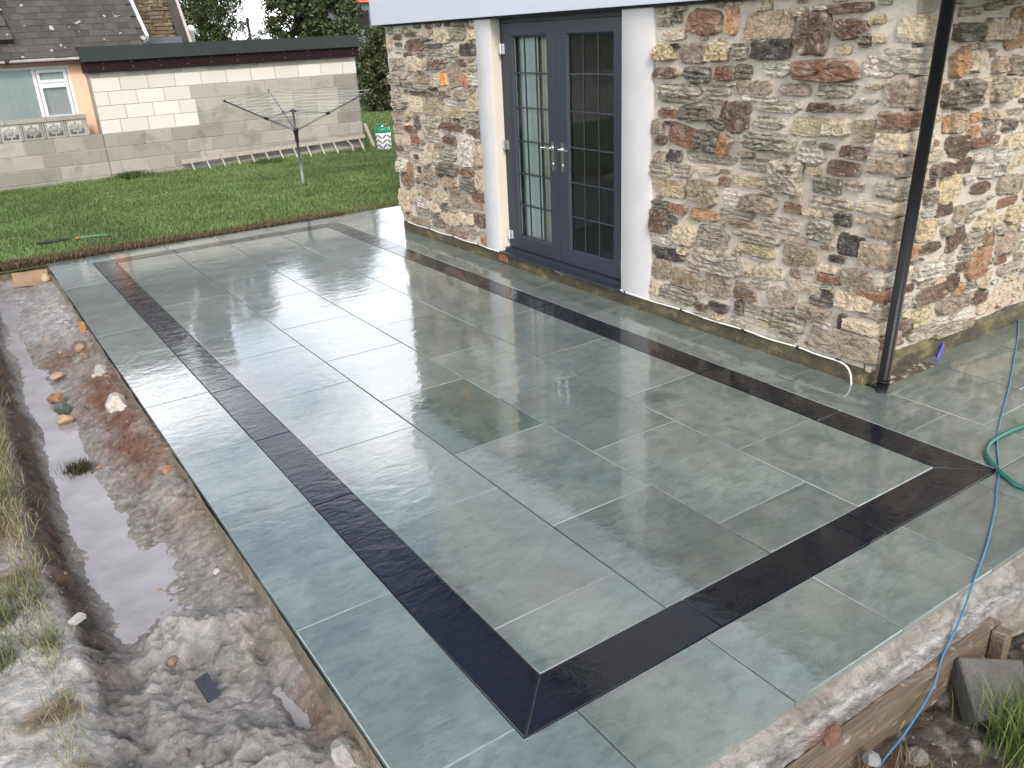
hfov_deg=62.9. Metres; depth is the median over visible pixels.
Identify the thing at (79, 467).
grass tuft
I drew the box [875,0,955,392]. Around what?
downpipe
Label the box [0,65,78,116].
window frame
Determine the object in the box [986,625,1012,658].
timber stake
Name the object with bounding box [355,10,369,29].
window
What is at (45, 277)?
rock
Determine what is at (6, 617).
bank grass
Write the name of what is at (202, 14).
broadleaf tree
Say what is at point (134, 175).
grass tuft
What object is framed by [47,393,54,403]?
stone
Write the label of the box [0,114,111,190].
boundary wall
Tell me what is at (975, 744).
rubble
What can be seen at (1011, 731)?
grass tuft
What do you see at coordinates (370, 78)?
hedge bush
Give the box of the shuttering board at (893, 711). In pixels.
[785,616,1001,767]
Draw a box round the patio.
[47,206,1023,767]
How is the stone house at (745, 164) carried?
on the ground at (361, 106)
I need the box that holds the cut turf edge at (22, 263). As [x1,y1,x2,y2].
[0,210,344,271]
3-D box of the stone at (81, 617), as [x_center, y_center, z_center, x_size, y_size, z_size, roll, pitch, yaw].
[-1.735,0.933,3.332,0.051,0.043,0.067,13,27,32]
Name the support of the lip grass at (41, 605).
on the trench
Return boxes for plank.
[363,123,374,146]
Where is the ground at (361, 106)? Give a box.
[0,89,399,273]
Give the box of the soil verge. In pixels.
[783,632,1023,767]
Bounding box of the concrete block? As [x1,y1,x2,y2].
[950,657,1023,727]
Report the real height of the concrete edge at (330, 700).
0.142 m
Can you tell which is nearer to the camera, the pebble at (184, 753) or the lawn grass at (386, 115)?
the pebble at (184, 753)
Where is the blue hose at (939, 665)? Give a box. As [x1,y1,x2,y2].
[878,320,1019,767]
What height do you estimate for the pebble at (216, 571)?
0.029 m
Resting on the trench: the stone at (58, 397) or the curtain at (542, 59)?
the stone at (58, 397)
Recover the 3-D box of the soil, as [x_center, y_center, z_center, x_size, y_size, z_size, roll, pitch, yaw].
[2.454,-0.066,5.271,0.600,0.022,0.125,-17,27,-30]
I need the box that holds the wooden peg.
[78,322,85,333]
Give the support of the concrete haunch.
on the soil verge
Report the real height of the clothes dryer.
1.449 m
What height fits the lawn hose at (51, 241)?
0.035 m
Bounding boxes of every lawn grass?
[361,106,395,148]
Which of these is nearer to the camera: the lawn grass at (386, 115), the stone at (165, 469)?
the stone at (165, 469)
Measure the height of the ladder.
0.452 m
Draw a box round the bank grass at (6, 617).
[0,408,63,675]
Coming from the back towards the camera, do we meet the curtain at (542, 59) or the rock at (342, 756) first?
the curtain at (542, 59)
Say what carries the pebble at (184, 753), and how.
on the trench
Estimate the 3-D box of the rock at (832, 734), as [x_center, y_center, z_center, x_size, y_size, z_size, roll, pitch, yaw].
[1.053,1.149,2.754,0.055,0.038,0.128,12,27,32]
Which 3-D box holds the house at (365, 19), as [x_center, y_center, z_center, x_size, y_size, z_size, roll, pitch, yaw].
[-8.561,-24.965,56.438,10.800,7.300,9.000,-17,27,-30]
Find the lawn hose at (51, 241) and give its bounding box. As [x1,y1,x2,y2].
[36,234,107,244]
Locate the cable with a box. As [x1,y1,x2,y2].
[407,221,851,383]
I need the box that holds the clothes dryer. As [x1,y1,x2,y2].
[223,89,371,185]
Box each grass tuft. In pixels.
[55,455,97,477]
[103,169,158,181]
[251,156,287,164]
[847,740,956,767]
[951,664,1023,767]
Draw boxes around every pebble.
[167,655,176,665]
[180,750,188,757]
[213,567,219,574]
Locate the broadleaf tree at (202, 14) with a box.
[176,0,252,41]
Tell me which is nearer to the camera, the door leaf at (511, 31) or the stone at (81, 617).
the stone at (81, 617)
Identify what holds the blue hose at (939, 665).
on the patio
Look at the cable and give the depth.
5.88 m
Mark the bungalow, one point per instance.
(41, 73)
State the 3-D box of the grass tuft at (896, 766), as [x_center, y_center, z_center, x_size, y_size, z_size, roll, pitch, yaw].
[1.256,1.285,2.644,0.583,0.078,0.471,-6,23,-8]
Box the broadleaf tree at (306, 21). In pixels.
[260,0,365,48]
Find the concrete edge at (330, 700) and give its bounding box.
[48,269,382,767]
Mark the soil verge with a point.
(935, 729)
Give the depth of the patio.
4.17 m
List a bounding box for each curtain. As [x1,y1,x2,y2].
[516,21,543,240]
[537,20,554,242]
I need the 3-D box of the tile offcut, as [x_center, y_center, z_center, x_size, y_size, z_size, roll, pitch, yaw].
[-1.134,1.131,3.118,0.076,0.082,0.052,15,29,36]
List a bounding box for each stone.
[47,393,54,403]
[50,372,63,379]
[52,392,64,402]
[53,402,71,414]
[56,414,73,424]
[67,612,85,625]
[75,343,85,351]
[161,465,171,473]
[862,751,880,767]
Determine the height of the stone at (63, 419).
0.070 m
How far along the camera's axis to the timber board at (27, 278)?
8.85 m
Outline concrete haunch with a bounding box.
[707,552,1023,767]
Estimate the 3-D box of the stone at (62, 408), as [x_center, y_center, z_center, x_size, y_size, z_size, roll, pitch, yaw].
[-3.055,0.172,5.689,0.101,0.110,0.064,-35,39,-52]
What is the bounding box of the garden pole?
[246,18,251,38]
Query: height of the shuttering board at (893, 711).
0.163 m
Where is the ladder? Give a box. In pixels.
[181,134,365,169]
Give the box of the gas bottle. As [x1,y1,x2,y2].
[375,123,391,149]
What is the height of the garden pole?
2.852 m
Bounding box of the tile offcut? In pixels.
[194,672,220,702]
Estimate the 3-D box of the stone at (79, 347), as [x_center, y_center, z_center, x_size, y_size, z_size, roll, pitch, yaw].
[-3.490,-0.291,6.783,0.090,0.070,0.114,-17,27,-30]
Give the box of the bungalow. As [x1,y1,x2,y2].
[0,0,195,141]
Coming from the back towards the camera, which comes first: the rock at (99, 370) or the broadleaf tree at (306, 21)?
the broadleaf tree at (306, 21)
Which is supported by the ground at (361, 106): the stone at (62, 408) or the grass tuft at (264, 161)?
the grass tuft at (264, 161)
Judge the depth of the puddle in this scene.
4.23 m
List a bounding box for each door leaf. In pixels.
[498,21,560,260]
[555,16,621,279]
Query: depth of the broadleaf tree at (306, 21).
24.69 m
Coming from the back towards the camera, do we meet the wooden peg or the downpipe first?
the wooden peg
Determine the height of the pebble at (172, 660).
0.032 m
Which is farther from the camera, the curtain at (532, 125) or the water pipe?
the curtain at (532, 125)
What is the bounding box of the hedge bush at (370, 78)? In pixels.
[356,25,391,112]
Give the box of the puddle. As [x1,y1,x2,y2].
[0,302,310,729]
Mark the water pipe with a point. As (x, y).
(940, 350)
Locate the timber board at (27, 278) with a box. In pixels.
[11,269,48,286]
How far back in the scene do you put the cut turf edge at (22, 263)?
9.70 m
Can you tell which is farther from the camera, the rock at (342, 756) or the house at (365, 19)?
the house at (365, 19)
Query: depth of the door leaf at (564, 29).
6.87 m
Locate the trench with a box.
[0,266,370,767]
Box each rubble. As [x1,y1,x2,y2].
[905,746,929,766]
[967,738,982,750]
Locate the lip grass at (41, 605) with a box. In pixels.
[0,370,117,767]
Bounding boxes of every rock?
[41,273,50,282]
[94,364,110,375]
[105,392,127,412]
[330,739,356,767]
[823,720,840,746]
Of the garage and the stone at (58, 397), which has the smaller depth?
the stone at (58, 397)
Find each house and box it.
[294,0,387,69]
[369,0,1023,384]
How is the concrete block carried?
on the soil verge
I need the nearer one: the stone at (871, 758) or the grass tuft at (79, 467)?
the stone at (871, 758)
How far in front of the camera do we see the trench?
3.37 m
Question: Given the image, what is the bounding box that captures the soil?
[869,361,934,386]
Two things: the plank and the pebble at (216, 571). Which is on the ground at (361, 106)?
the plank
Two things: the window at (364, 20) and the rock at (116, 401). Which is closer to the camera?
the rock at (116, 401)
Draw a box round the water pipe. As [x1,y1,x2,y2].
[936,342,943,357]
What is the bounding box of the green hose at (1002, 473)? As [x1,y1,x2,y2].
[984,424,1023,489]
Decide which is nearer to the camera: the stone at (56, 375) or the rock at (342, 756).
the rock at (342, 756)
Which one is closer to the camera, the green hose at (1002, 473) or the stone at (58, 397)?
the green hose at (1002, 473)
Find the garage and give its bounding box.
[77,35,364,176]
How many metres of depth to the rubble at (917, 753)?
2.81 m

